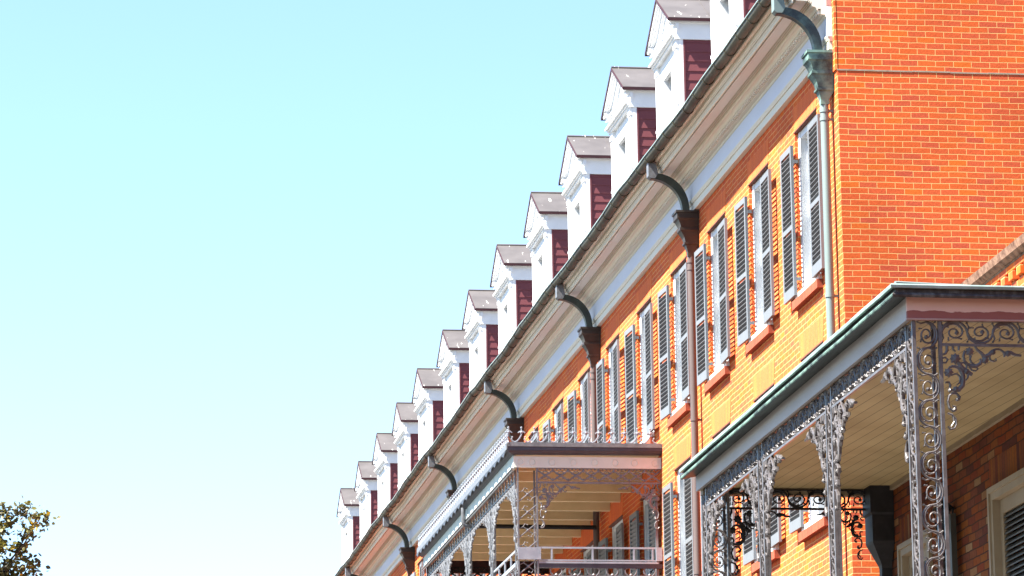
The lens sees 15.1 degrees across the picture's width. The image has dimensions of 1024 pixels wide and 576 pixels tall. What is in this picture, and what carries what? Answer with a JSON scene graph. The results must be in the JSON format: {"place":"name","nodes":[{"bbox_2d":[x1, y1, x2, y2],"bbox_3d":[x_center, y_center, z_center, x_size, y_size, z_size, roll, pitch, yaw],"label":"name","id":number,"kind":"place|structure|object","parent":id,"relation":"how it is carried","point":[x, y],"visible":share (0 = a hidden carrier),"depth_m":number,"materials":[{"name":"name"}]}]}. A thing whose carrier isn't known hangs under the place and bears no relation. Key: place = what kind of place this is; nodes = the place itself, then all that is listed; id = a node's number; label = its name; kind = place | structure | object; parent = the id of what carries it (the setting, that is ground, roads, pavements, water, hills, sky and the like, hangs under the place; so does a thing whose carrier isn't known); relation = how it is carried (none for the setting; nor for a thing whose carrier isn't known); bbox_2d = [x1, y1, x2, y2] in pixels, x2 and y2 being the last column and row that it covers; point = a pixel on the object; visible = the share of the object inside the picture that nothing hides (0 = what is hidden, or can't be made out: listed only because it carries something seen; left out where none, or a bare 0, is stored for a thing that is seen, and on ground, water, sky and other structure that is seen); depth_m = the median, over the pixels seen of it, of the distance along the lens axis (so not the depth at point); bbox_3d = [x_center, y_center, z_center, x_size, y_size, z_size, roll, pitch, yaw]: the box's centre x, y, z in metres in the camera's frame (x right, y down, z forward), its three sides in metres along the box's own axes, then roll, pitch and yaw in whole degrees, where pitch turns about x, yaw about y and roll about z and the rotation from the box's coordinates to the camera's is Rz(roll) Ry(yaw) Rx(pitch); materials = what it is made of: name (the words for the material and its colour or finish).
{"place":"outdoors","nodes":[
{"label":"outdoors","id":0,"kind":"place"},
{"bbox_2d":[0,0,654,575],"label":"sky","id":1,"kind":"structure","parent":0,"point":[236,235],"materials":[{"name":"blue"}]},
{"bbox_2d":[862,233,1023,575],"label":"brick house","id":2,"kind":"structure","parent":0,"point":[985,477],"depth_m":29.67,"materials":[{"name":"red brick"}]},
{"bbox_2d":[897,501,932,575],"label":"window","id":3,"kind":"structure","parent":2,"relation":"in","point":[904,549],"depth_m":31.82,"materials":[{"name":"beige paint"}]},
{"bbox_2d":[932,499,953,537],"bbox_3d":[3.401,1.856,30.345,0.163,0.490,0.150,1,-12,-8],"label":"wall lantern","id":4,"kind":"object","parent":2,"relation":"attached to","point":[950,507],"depth_m":30.32,"materials":[{"name":"metal"}]},
{"bbox_2d":[986,439,1023,575],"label":"window","id":5,"kind":"structure","parent":2,"relation":"in","point":[1005,494],"depth_m":28.97,"materials":[{"name":"beige paint"}]},
{"label":"ground","id":6,"kind":"structure","parent":0,"visible":0},
{"bbox_2d":[335,0,1023,575],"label":"brick building","id":7,"kind":"structure","parent":6,"relation":"on","point":[747,208],"depth_m":51.44,"materials":[{"name":"brick"}]},
{"bbox_2d":[410,556,423,575],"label":"window","id":8,"kind":"structure","parent":7,"relation":"in","point":[419,559],"depth_m":83.96,"materials":[{"name":"white paint"}]},
{"bbox_2d":[527,408,538,441],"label":"window","id":9,"kind":"structure","parent":7,"relation":"in","point":[533,421],"depth_m":67.71,"materials":[{"name":"orange brick"}]},
{"bbox_2d":[543,378,563,442],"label":"window","id":10,"kind":"structure","parent":7,"relation":"in","point":[557,397],"depth_m":65.18,"materials":[{"name":"white paint"}]},
{"bbox_2d":[554,546,566,574],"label":"window","id":11,"kind":"structure","parent":7,"relation":"in","point":[558,556],"depth_m":64.55,"materials":[{"name":"white paint"}]},
{"bbox_2d":[567,353,590,442],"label":"window","id":12,"kind":"structure","parent":7,"relation":"in","point":[583,365],"depth_m":62.79,"materials":[{"name":"white paint"}]},
{"bbox_2d":[571,522,593,574],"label":"window","id":13,"kind":"structure","parent":7,"relation":"in","point":[586,539],"depth_m":62.02,"materials":[{"name":"white paint"}]},
{"bbox_2d":[596,313,620,442],"bbox_3d":[1.634,1.745,59.609,0.358,2.505,2.132,1,-12,-8],"label":"window","id":14,"kind":"structure","parent":7,"relation":"in","point":[612,333],"depth_m":60.04,"materials":[{"name":"white paint"}]},
{"bbox_2d":[598,495,624,575],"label":"window","id":15,"kind":"structure","parent":7,"relation":"in","point":[615,514],"depth_m":59.35,"materials":[{"name":"white paint"}]},
{"bbox_2d":[624,275,654,443],"bbox_3d":[2.028,1.179,56.938,0.357,2.505,2.138,1,-12,-8],"label":"window","id":16,"kind":"structure","parent":7,"relation":"in","point":[643,296],"depth_m":57.33,"materials":[{"name":"white paint"}]},
{"bbox_2d":[629,470,658,575],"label":"window","id":17,"kind":"structure","parent":7,"relation":"in","point":[650,533],"depth_m":56.87,"materials":[{"name":"white paint"}]},
{"bbox_2d":[658,240,690,427],"bbox_3d":[2.424,0.611,54.259,0.352,2.505,2.133,1,-12,-8],"label":"window","id":18,"kind":"structure","parent":7,"relation":"in","point":[677,257],"depth_m":54.64,"materials":[{"name":"white paint"}]},
{"bbox_2d":[662,434,693,575],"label":"window","id":19,"kind":"structure","parent":7,"relation":"in","point":[682,452],"depth_m":54.13,"materials":[{"name":"white paint"}]},
{"bbox_2d":[694,188,730,392],"bbox_3d":[2.820,0.045,51.584,0.347,2.505,2.132,1,-12,-8],"label":"window","id":20,"kind":"structure","parent":7,"relation":"in","point":[715,213],"depth_m":51.94,"materials":[{"name":"white paint"}]},
{"bbox_2d":[700,398,735,575],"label":"window","id":21,"kind":"structure","parent":7,"relation":"in","point":[720,419],"depth_m":51.23,"materials":[{"name":"white paint"}]},
{"bbox_2d":[734,138,774,353],"bbox_3d":[3.214,-0.522,48.907,0.347,2.505,2.134,1,-12,-8],"label":"window","id":22,"kind":"structure","parent":7,"relation":"in","point":[757,165],"depth_m":49.28,"materials":[{"name":"white paint"}]},
{"bbox_2d":[741,358,781,572],"bbox_3d":[3.249,2.238,48.331,0.346,2.505,2.135,1,-12,-8],"label":"window","id":23,"kind":"structure","parent":7,"relation":"in","point":[763,381],"depth_m":48.55,"materials":[{"name":"white paint"}]},
{"bbox_2d":[780,85,824,310],"bbox_3d":[3.612,-1.089,46.230,0.338,2.505,2.135,1,-12,-8],"label":"window","id":24,"kind":"structure","parent":7,"relation":"in","point":[809,139],"depth_m":46.60,"materials":[{"name":"white paint"}]},
{"bbox_2d":[789,314,827,541],"bbox_3d":[3.637,1.671,45.653,0.359,2.505,2.135,1,-12,-8],"label":"window","id":25,"kind":"structure","parent":7,"relation":"in","point":[811,338],"depth_m":45.90,"materials":[{"name":"white paint"}]},
{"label":"pavement","id":26,"kind":"structure","parent":0,"visible":0},
{"bbox_2d":[416,426,662,575],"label":"iron gallery","id":27,"kind":"object","parent":26,"relation":"on","point":[516,508],"visible":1,"depth_m":57.45,"materials":[{"name":"grey metal"}]},
{"bbox_2d":[679,281,1023,575],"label":"iron gallery","id":28,"kind":"object","parent":26,"relation":"on","point":[895,385],"visible":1,"depth_m":27.79,"materials":[{"name":"beige paint"}]},
{"label":"street","id":29,"kind":"structure","parent":0,"visible":0},
{"bbox_2d":[0,496,60,575],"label":"tree","id":30,"kind":"object","parent":29,"relation":"on","point":[8,563],"visible":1,"depth_m":59.97,"materials":[{"name":"green plant"}]}
]}

